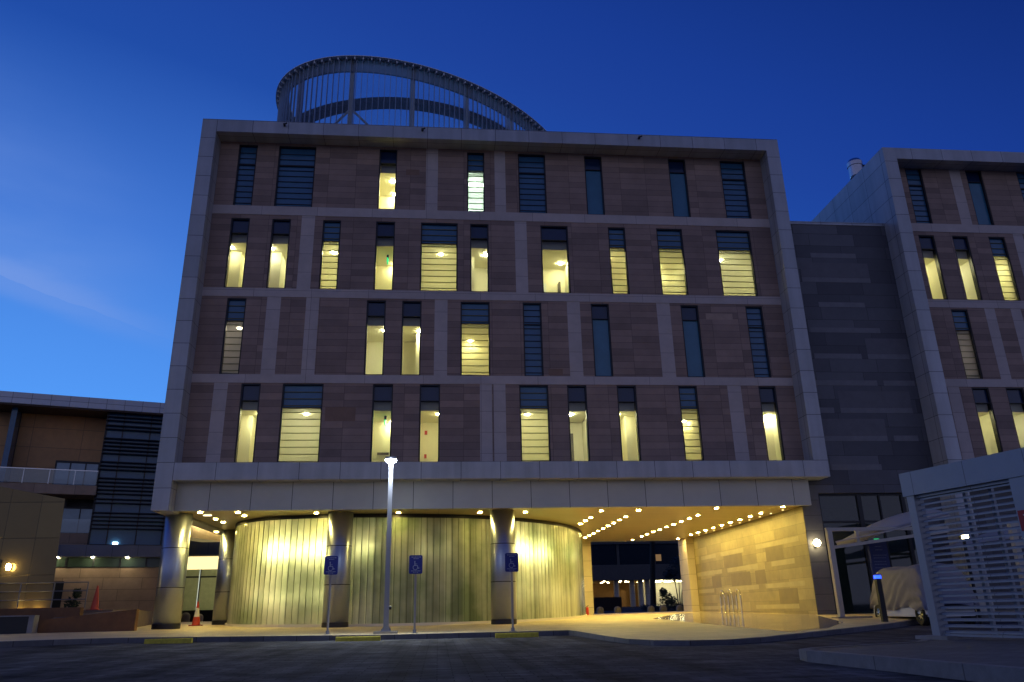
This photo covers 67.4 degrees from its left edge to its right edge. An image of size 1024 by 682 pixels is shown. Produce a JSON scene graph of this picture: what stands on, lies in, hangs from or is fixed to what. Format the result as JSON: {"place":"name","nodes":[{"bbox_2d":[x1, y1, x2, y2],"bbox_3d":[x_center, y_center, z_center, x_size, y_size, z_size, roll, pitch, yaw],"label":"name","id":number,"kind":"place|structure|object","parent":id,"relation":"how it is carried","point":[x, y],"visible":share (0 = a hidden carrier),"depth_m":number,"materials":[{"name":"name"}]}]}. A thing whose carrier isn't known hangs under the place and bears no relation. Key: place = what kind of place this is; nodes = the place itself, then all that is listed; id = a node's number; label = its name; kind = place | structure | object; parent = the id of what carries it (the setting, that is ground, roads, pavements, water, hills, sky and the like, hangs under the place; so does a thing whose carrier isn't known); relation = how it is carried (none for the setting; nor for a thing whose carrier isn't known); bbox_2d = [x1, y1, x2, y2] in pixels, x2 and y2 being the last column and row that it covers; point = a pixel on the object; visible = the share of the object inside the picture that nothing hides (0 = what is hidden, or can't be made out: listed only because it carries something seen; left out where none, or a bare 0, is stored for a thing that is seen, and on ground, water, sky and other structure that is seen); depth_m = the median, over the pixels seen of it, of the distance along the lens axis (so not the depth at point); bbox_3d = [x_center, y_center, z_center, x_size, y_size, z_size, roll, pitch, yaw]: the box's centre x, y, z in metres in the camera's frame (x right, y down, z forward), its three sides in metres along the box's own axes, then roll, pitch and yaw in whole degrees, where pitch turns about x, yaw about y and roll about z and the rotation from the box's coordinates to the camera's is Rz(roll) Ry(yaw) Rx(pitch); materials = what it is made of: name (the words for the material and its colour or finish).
{"place":"outdoors","nodes":[
{"label":"outdoors","id":0,"kind":"place"},
{"bbox_2d":[37,610,152,630],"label":"terrace","id":1,"kind":"structure","parent":0,"point":[145,618],"depth_m":34.20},
{"bbox_2d":[0,487,64,608],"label":"wall","id":2,"kind":"structure","parent":1,"relation":"on","point":[30,526],"depth_m":29.05,"materials":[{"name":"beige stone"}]},
{"bbox_2d":[63,588,81,606],"bbox_3d":[-16.792,9.877,29.293,0.665,0.846,0.588,1,-20,-5],"label":"plant","id":3,"kind":"object","parent":1,"relation":"on","point":[76,595],"visible":0.84,"depth_m":29.25,"materials":[{"name":"green plant"}]},
{"bbox_2d":[0,391,165,610],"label":"terraced building","id":4,"kind":"structure","parent":1,"relation":"on","point":[92,462],"depth_m":44.22,"materials":[{"name":"beige stone"}]},
{"bbox_2d":[52,581,63,607],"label":"door","id":5,"kind":"structure","parent":4,"relation":"in","point":[58,586],"depth_m":42.02,"materials":[{"name":"metal"}]},
{"bbox_2d":[52,460,99,485],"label":"window","id":6,"kind":"structure","parent":4,"relation":"in","point":[63,477],"depth_m":45.00,"materials":[{"name":"glass"}]},
{"bbox_2d":[61,499,92,532],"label":"window","id":7,"kind":"structure","parent":4,"relation":"in","point":[75,519],"depth_m":44.12,"materials":[{"name":"glass"}]},
{"bbox_2d":[190,526,220,541],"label":"brass canopy","id":8,"kind":"object","parent":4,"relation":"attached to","point":[199,534],"visible":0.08,"depth_m":45.55,"materials":[{"name":"gold metal"}]},
{"bbox_2d":[88,585,102,609],"bbox_3d":[-15.831,9.780,29.198,0.428,0.900,0.427,1,-20,-5],"label":"traffic cone","id":9,"kind":"object","parent":1,"relation":"on","point":[95,604],"visible":0.95,"depth_m":29.09,"materials":[{"name":"red plastic"}]},
{"bbox_2d":[0,606,1019,681],"bbox_3d":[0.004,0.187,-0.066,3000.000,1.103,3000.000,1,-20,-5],"label":"road","id":10,"kind":"structure","parent":0,"point":[566,658],"depth_m":12.28,"materials":[{"name":"grey asphalt"}]},
{"bbox_2d":[0,615,39,633],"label":"retaining wall","id":11,"kind":"structure","parent":10,"relation":"on","point":[21,624],"depth_m":26.42,"materials":[{"name":"grey concrete"}]},
{"bbox_2d":[37,609,138,632],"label":"ramp wall","id":12,"kind":"structure","parent":10,"relation":"on","point":[126,620],"depth_m":26.92,"materials":[{"name":"orange stone"}]},
{"bbox_2d":[144,638,192,643],"bbox_3d":[-9.177,8.022,20.504,1.200,0.125,0.180,1,-20,-7],"label":"wheel stop","id":13,"kind":"object","parent":10,"relation":"on","point":[168,641],"visible":0.86,"depth_m":20.43,"materials":[{"name":"yellow paint"}]},
{"bbox_2d":[181,612,189,621],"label":"stone bollard","id":14,"kind":"object","parent":10,"relation":"on","point":[185,616],"visible":0.57,"depth_m":49.28,"materials":[{"name":"grey stone"}]},
{"bbox_2d":[182,541,219,621],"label":"shopfront building","id":15,"kind":"structure","parent":10,"relation":"on","point":[201,574],"depth_m":52.37,"materials":[{"name":"beige stone"}]},
{"bbox_2d":[335,636,380,640],"bbox_3d":[-4.195,8.123,20.920,1.200,0.125,0.180,0,-19,-4],"label":"wheel stop","id":16,"kind":"object","parent":10,"relation":"on","point":[363,638],"visible":0.98,"depth_m":20.85,"materials":[{"name":"yellow paint"}]},
{"bbox_2d":[151,119,829,629],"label":"office building","id":17,"kind":"structure","parent":10,"relation":"on","point":[549,357],"depth_m":32.98,"materials":[{"name":"stone"}]},
{"bbox_2d":[219,298,246,373],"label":"window","id":18,"kind":"structure","parent":17,"relation":"in","point":[236,307],"depth_m":32.37,"materials":[{"name":"glass"}]},
{"bbox_2d":[224,218,249,287],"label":"window","id":19,"kind":"structure","parent":17,"relation":"in","point":[239,229],"depth_m":33.70,"materials":[{"name":"glass"}]},
{"bbox_2d":[233,145,257,204],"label":"window","id":20,"kind":"structure","parent":17,"relation":"in","point":[247,157],"depth_m":34.42,"materials":[{"name":"glass"}]},
{"bbox_2d":[234,383,260,461],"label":"window","id":21,"kind":"structure","parent":17,"relation":"in","point":[250,393],"depth_m":31.37,"materials":[{"name":"glass"}]},
{"bbox_2d":[266,219,290,287],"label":"window","id":22,"kind":"structure","parent":17,"relation":"in","point":[280,232],"depth_m":33.90,"materials":[{"name":"glass"}]},
{"bbox_2d":[274,146,316,206],"bbox_3d":[-9.750,-7.368,34.633,1.660,3.120,0.220,1,-20,-5],"label":"window","id":23,"kind":"structure","parent":17,"relation":"in","point":[296,165],"depth_m":34.64,"materials":[{"name":"glass"}]},
{"bbox_2d":[277,384,323,461],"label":"window","id":24,"kind":"structure","parent":17,"relation":"in","point":[301,404],"depth_m":31.54,"materials":[{"name":"glass"}]},
{"bbox_2d":[319,220,340,288],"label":"window","id":25,"kind":"structure","parent":17,"relation":"in","point":[330,247],"depth_m":33.99,"materials":[{"name":"glass"}]},
{"bbox_2d":[364,300,385,374],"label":"window","id":26,"kind":"structure","parent":17,"relation":"in","point":[376,309],"depth_m":33.33,"materials":[{"name":"glass"}]},
{"bbox_2d":[370,384,392,461],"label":"window","id":27,"kind":"structure","parent":17,"relation":"in","point":[382,399],"depth_m":32.44,"materials":[{"name":"glass"}]},
{"bbox_2d":[373,222,394,289],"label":"window","id":28,"kind":"structure","parent":17,"relation":"in","point":[385,231],"depth_m":34.50,"materials":[{"name":"glass"}]},
{"bbox_2d":[377,150,396,208],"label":"window","id":29,"kind":"structure","parent":17,"relation":"in","point":[388,158],"depth_m":35.53,"materials":[{"name":"glass"}]},
{"bbox_2d":[276,55,545,130],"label":"roof drum","id":30,"kind":"object","parent":17,"relation":"on","point":[302,73],"visible":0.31,"depth_m":40.46,"materials":[{"name":"metal"}]},
{"bbox_2d":[400,301,421,374],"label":"window","id":31,"kind":"structure","parent":17,"relation":"in","point":[411,310],"depth_m":33.38,"materials":[{"name":"glass"}]},
{"bbox_2d":[418,384,439,461],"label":"window","id":32,"kind":"structure","parent":17,"relation":"in","point":[429,403],"depth_m":32.94,"materials":[{"name":"glass"}]},
{"bbox_2d":[420,223,457,290],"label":"window","id":33,"kind":"structure","parent":17,"relation":"in","point":[439,241],"depth_m":34.50,"materials":[{"name":"glass"}]},
{"bbox_2d":[460,302,489,375],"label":"window","id":34,"kind":"structure","parent":17,"relation":"in","point":[475,316],"depth_m":33.39,"materials":[{"name":"glass"}]},
{"bbox_2d":[467,152,484,211],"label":"window","id":35,"kind":"structure","parent":17,"relation":"in","point":[475,161],"depth_m":35.81,"materials":[{"name":"glass"}]},
{"bbox_2d":[470,224,488,291],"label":"window","id":36,"kind":"structure","parent":17,"relation":"in","point":[479,233],"depth_m":34.82,"materials":[{"name":"glass"}]},
{"bbox_2d":[518,154,546,212],"bbox_3d":[0.928,-7.250,35.626,1.290,3.120,0.220,1,-20,-5],"label":"window","id":37,"kind":"structure","parent":17,"relation":"in","point":[531,168],"depth_m":35.63,"materials":[{"name":"glass"}]},
{"bbox_2d":[523,303,543,375],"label":"window","id":38,"kind":"structure","parent":17,"relation":"in","point":[532,315],"depth_m":33.05,"materials":[{"name":"glass"}]},
{"bbox_2d":[519,385,550,460],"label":"window","id":39,"kind":"structure","parent":17,"relation":"in","point":[534,399],"depth_m":32.36,"materials":[{"name":"glass"}]},
{"bbox_2d":[540,226,570,292],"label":"window","id":40,"kind":"structure","parent":17,"relation":"in","point":[554,239],"depth_m":35.34,"materials":[{"name":"glass"}]},
{"bbox_2d":[567,385,589,460],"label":"window","id":41,"kind":"structure","parent":17,"relation":"in","point":[576,394],"depth_m":33.02,"materials":[{"name":"glass"}]},
{"bbox_2d":[584,156,604,214],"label":"window","id":42,"kind":"structure","parent":17,"relation":"in","point":[592,165],"depth_m":35.90,"materials":[{"name":"glass"}]},
{"bbox_2d":[591,304,612,376],"bbox_3d":[3.883,-0.016,33.347,0.810,3.360,0.220,1,-20,-5],"label":"window","id":43,"kind":"structure","parent":17,"relation":"in","point":[602,349],"depth_m":33.33,"materials":[{"name":"glass"}]},
{"bbox_2d":[608,227,629,293],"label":"window","id":44,"kind":"structure","parent":17,"relation":"in","point":[616,236],"depth_m":35.17,"materials":[{"name":"glass"}]},
{"bbox_2d":[617,386,640,460],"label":"window","id":45,"kind":"structure","parent":17,"relation":"in","point":[626,395],"depth_m":32.87,"materials":[{"name":"glass"}]},
{"bbox_2d":[656,229,687,294],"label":"window","id":46,"kind":"structure","parent":17,"relation":"in","point":[673,276],"depth_m":35.42,"materials":[{"name":"glass"}]},
{"bbox_2d":[668,159,690,216],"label":"window","id":47,"kind":"structure","parent":17,"relation":"in","point":[677,169],"depth_m":36.27,"materials":[{"name":"glass"}]},
{"bbox_2d":[678,386,703,460],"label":"window","id":48,"kind":"structure","parent":17,"relation":"in","point":[688,397],"depth_m":32.92,"materials":[{"name":"glass"}]},
{"bbox_2d":[680,305,704,376],"bbox_3d":[7.905,0.028,33.721,0.810,3.360,0.220,1,-20,-5],"label":"window","id":49,"kind":"structure","parent":17,"relation":"in","point":[689,313],"depth_m":33.71,"materials":[{"name":"glass"}]},
{"bbox_2d":[719,161,751,218],"bbox_3d":[10.586,-7.144,36.525,1.230,3.120,0.220,1,-20,-5],"label":"window","id":50,"kind":"structure","parent":17,"relation":"in","point":[734,184],"depth_m":36.53,"materials":[{"name":"glass"}]},
{"bbox_2d":[715,230,757,295],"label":"window","id":51,"kind":"structure","parent":17,"relation":"in","point":[738,278],"depth_m":35.73,"materials":[{"name":"glass"}]},
{"bbox_2d":[745,306,771,377],"bbox_3d":[10.862,0.061,33.996,0.790,3.360,0.220,1,-20,-5],"label":"window","id":52,"kind":"structure","parent":17,"relation":"in","point":[754,314],"depth_m":33.97,"materials":[{"name":"glass"}]},
{"bbox_2d":[758,386,784,459],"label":"window","id":53,"kind":"structure","parent":17,"relation":"in","point":[768,398],"depth_m":33.29,"materials":[{"name":"glass"}]},
{"bbox_2d":[0,615,1023,647],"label":"kerb","id":54,"kind":"structure","parent":10,"relation":"on","point":[913,621],"depth_m":20.91,"materials":[{"name":"concrete"}]},
{"bbox_2d":[495,632,538,637],"bbox_3d":[0.136,8.177,21.320,1.200,0.125,0.180,1,-20,-6],"label":"wheel stop","id":55,"kind":"object","parent":10,"relation":"on","point":[515,635],"visible":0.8,"depth_m":21.25,"materials":[{"name":"yellow paint"}]},
{"bbox_2d":[596,607,603,613],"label":"stone bollard","id":56,"kind":"object","parent":10,"relation":"on","point":[599,610],"visible":0.69,"depth_m":51.49,"materials":[{"name":"grey stone"}]},
{"bbox_2d":[593,597,621,610],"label":"garden wall","id":57,"kind":"structure","parent":10,"relation":"on","point":[608,603],"depth_m":71.09,"materials":[{"name":"black"}]},
{"bbox_2d":[614,606,621,612],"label":"stone bollard","id":58,"kind":"object","parent":10,"relation":"on","point":[617,609],"visible":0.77,"depth_m":51.60,"materials":[{"name":"grey stone"}]},
{"bbox_2d":[590,541,682,606],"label":"colonnade building","id":59,"kind":"structure","parent":10,"relation":"on","point":[621,569],"depth_m":98.58,"materials":[{"name":"glass"}]},
{"bbox_2d":[591,544,678,564],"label":"window","id":60,"kind":"structure","parent":59,"relation":"in","point":[613,554],"depth_m":98.72,"materials":[{"name":"black glass"}]},
{"bbox_2d":[655,554,660,560],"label":"lit window","id":61,"kind":"structure","parent":59,"relation":"in","point":[658,556],"depth_m":98.81,"materials":[{"name":"orange"}]},
{"bbox_2d":[647,606,654,611],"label":"stone bollard","id":62,"kind":"object","parent":10,"relation":"on","point":[650,608],"visible":0.67,"depth_m":51.83,"materials":[{"name":"grey stone"}]},
{"bbox_2d":[650,541,656,610],"bbox_3d":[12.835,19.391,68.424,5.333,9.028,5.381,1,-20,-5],"label":"column","id":63,"kind":"structure","parent":10,"relation":"on","point":[652,577],"depth_m":67.69,"materials":[{"name":"black metal"}]},
{"bbox_2d":[639,604,683,610],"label":"hedge","id":64,"kind":"object","parent":10,"relation":"on","point":[644,608],"visible":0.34,"depth_m":65.54,"materials":[{"name":"green plant"}]},
{"bbox_2d":[660,605,666,611],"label":"stone bollard","id":65,"kind":"object","parent":10,"relation":"on","point":[663,608],"visible":0.68,"depth_m":51.90,"materials":[{"name":"grey stone"}]},
{"bbox_2d":[659,587,678,610],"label":"leafy bush","id":66,"kind":"object","parent":10,"relation":"on","point":[664,594],"visible":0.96,"depth_m":66.77,"materials":[{"name":"green plant"}]},
{"bbox_2d":[662,556,682,604],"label":"broad tree","id":67,"kind":"object","parent":10,"relation":"on","point":[672,573],"visible":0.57,"depth_m":68.49,"materials":[{"name":"green plant"}]},
{"bbox_2d":[676,605,683,610],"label":"stone bollard","id":68,"kind":"object","parent":10,"relation":"on","point":[679,608],"visible":0.72,"depth_m":52.02,"materials":[{"name":"grey stone"}]},
{"bbox_2d":[790,221,952,614],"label":"link block","id":69,"kind":"structure","parent":10,"relation":"on","point":[875,432],"depth_m":33.61,"materials":[{"name":"grey stone"}]},
{"bbox_2d":[818,493,918,613],"bbox_3d":[14.891,8.760,31.605,4.180,4.880,0.150,1,-20,-5],"label":"glass door","id":70,"kind":"structure","parent":69,"relation":"in","point":[837,510],"depth_m":31.80,"materials":[{"name":"glass"}]},
{"bbox_2d":[873,574,887,621],"bbox_3d":[11.424,8.020,23.727,0.180,1.540,0.140,1,-20,-5],"label":"light bollard","id":71,"kind":"object","parent":10,"relation":"on","point":[880,598],"visible":0.86,"depth_m":23.71,"materials":[{"name":"black metal"}]},
{"bbox_2d":[799,639,1023,681],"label":"kerb","id":72,"kind":"structure","parent":10,"relation":"on","point":[974,672],"depth_m":8.39,"materials":[{"name":"concrete"}]},
{"bbox_2d":[812,147,1023,611],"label":"office wing","id":73,"kind":"structure","parent":10,"relation":"on","point":[952,221],"depth_m":35.65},
{"bbox_2d":[847,158,864,179],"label":"roof vent","id":74,"kind":"object","parent":73,"relation":"on","point":[855,166],"visible":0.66,"depth_m":41.53,"materials":[{"name":"silver metal"}]},
{"bbox_2d":[904,168,932,223],"bbox_3d":[19.726,-7.044,37.375,0.850,3.120,0.220,1,-20,-5],"label":"window","id":75,"kind":"structure","parent":73,"relation":"in","point":[919,200],"depth_m":37.36,"materials":[{"name":"glass"}]},
{"bbox_2d":[918,235,947,299],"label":"window","id":76,"kind":"structure","parent":73,"relation":"in","point":[933,271],"depth_m":36.56,"materials":[{"name":"glass"}]},
{"bbox_2d":[952,236,981,299],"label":"window","id":77,"kind":"structure","parent":73,"relation":"in","point":[969,279],"depth_m":36.70,"materials":[{"name":"glass"}]},
{"bbox_2d":[951,309,982,378],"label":"window","id":78,"kind":"structure","parent":73,"relation":"in","point":[968,351],"depth_m":35.28,"materials":[{"name":"glass"}]},
{"bbox_2d":[965,171,993,224],"bbox_3d":[22.862,-7.010,37.667,0.850,3.120,0.220,1,-20,-5],"label":"window","id":79,"kind":"structure","parent":73,"relation":"in","point":[977,191],"depth_m":37.64,"materials":[{"name":"glass"}]},
{"bbox_2d":[971,388,1002,454],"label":"window","id":80,"kind":"structure","parent":73,"relation":"in","point":[986,417],"depth_m":34.14,"materials":[{"name":"glass"}]},
{"bbox_2d":[988,237,1020,300],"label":"window","id":81,"kind":"structure","parent":73,"relation":"in","point":[1003,265],"depth_m":36.76,"materials":[{"name":"glass"}]},
{"bbox_2d":[1006,388,1023,447],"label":"window","id":82,"kind":"structure","parent":73,"relation":"in","point":[1015,396],"depth_m":34.35,"materials":[{"name":"glass"}]},
{"bbox_2d":[1016,173,1023,200],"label":"window","id":83,"kind":"structure","parent":73,"relation":"in","point":[1020,177],"depth_m":38.22,"materials":[{"name":"glass"}]},
{"bbox_2d":[870,563,979,625],"bbox_3d":[13.514,8.428,25.480,1.723,1.929,4.240,-2,-19,3],"label":"covered car","id":84,"kind":"object","parent":10,"relation":"on","point":[903,591],"visible":0.71,"depth_m":24.39,"materials":[{"name":"beige fabric"}]},
{"bbox_2d":[958,535,982,623],"bbox_3d":[14.512,7.506,24.174,0.300,2.820,0.165,1,-20,-5],"label":"bollard light","id":85,"kind":"object","parent":10,"relation":"on","point":[968,560],"visible":0.35,"depth_m":24.30,"materials":[{"name":"black metal"}]},
{"bbox_2d":[942,523,1023,597],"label":"carport canopy","id":86,"kind":"object","parent":10,"relation":"on","point":[1012,544],"visible":0.41,"depth_m":24.93,"materials":[{"name":"metal"}]},
{"bbox_2d":[0,610,1023,640],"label":"pavement","id":87,"kind":"structure","parent":0,"point":[642,625],"depth_m":24.28,"materials":[{"name":"beige concrete"}]},
{"bbox_2d":[0,607,83,625],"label":"planter wall","id":88,"kind":"structure","parent":87,"relation":"on","point":[47,613],"depth_m":27.88,"materials":[{"name":"orange stone"}]},
{"bbox_2d":[0,582,88,607],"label":"railing","id":89,"kind":"object","parent":88,"relation":"on","point":[52,599],"visible":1,"depth_m":28.22,"materials":[{"name":"metal"}]},
{"bbox_2d":[52,610,122,618],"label":"ramp","id":90,"kind":"structure","parent":87,"relation":"on","point":[92,613],"depth_m":28.43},
{"bbox_2d":[188,601,202,625],"bbox_3d":[-13.699,11.852,33.358,0.475,1.000,0.475,1,-20,-5],"label":"traffic cone","id":91,"kind":"object","parent":87,"relation":"on","point":[196,620],"visible":1,"depth_m":33.21,"materials":[{"name":"red plastic"}]},
{"bbox_2d":[324,556,337,633],"bbox_3d":[-5.399,7.516,22.702,0.400,2.220,0.214,1,-20,-7],"label":"parking sign","id":92,"kind":"object","parent":87,"relation":"on","point":[330,565],"visible":0.94,"depth_m":22.89,"materials":[{"name":"blue metal"}]},
{"bbox_2d":[373,456,397,633],"bbox_3d":[-3.735,6.158,23.221,0.680,5.260,0.632,1,-20,-5],"label":"street lamp","id":93,"kind":"object","parent":87,"relation":"on","point":[390,460],"visible":0.95,"depth_m":23.08,"materials":[{"name":"grey metal"}]},
{"bbox_2d":[409,555,422,632],"bbox_3d":[-2.880,7.530,22.834,0.400,2.220,0.214,1,-20,-5],"label":"parking sign","id":94,"kind":"object","parent":87,"relation":"on","point":[415,564],"visible":0.88,"depth_m":23.02,"materials":[{"name":"blue metal"}]},
{"bbox_2d":[505,553,518,630],"bbox_3d":[0.004,7.432,22.722,0.400,2.220,0.214,1,-20,-5],"label":"parking sign","id":95,"kind":"object","parent":87,"relation":"on","point":[511,562],"visible":0.94,"depth_m":22.90,"materials":[{"name":"blue metal"}]},
{"bbox_2d":[655,612,842,630],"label":"portico floor","id":96,"kind":"structure","parent":87,"relation":"on","point":[786,622],"depth_m":26.78,"materials":[{"name":"stone"}]},
{"bbox_2d":[720,589,742,612],"bbox_3d":[10.575,12.642,37.064,0.080,1.230,2.747,1,-20,-5],"label":"bicycle rack","id":97,"kind":"object","parent":96,"relation":"on","point":[722,591],"visible":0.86,"depth_m":36.95,"materials":[{"name":"silver metal"}]},
{"bbox_2d":[867,541,889,579],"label":"window","id":98,"kind":"structure","parent":87,"relation":"on","point":[878,556],"depth_m":29.84,"materials":[{"name":"blue glass"}]},
{"bbox_2d":[824,509,950,618],"bbox_3d":[13.641,8.382,28.901,5.000,3.950,3.050,1,-20,-5],"label":"carport canopy","id":99,"kind":"object","parent":87,"relation":"on","point":[900,522],"visible":0.87,"depth_m":27.91,"materials":[{"name":"metal"}]},
{"bbox_2d":[0,0,1023,402],"label":"sky","id":100,"kind":"structure","parent":0,"point":[104,104],"materials":[{"name":"blue"}]},
{"bbox_2d":[812,637,1023,666],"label":"pavement","id":101,"kind":"structure","parent":0,"point":[996,651],"depth_m":10.20,"materials":[{"name":"grey concrete"}]},
{"bbox_2d":[899,447,1023,639],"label":"louvred fence","id":102,"kind":"object","parent":101,"relation":"on","point":[990,472],"visible":0.98,"depth_m":12.82,"materials":[{"name":"white metal"}]},
{"bbox_2d":[1017,510,1023,530],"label":"warning sign","id":103,"kind":"object","parent":102,"relation":"attached to","point":[1021,515],"visible":1,"depth_m":11.90,"materials":[{"name":"red metal"}]}
]}

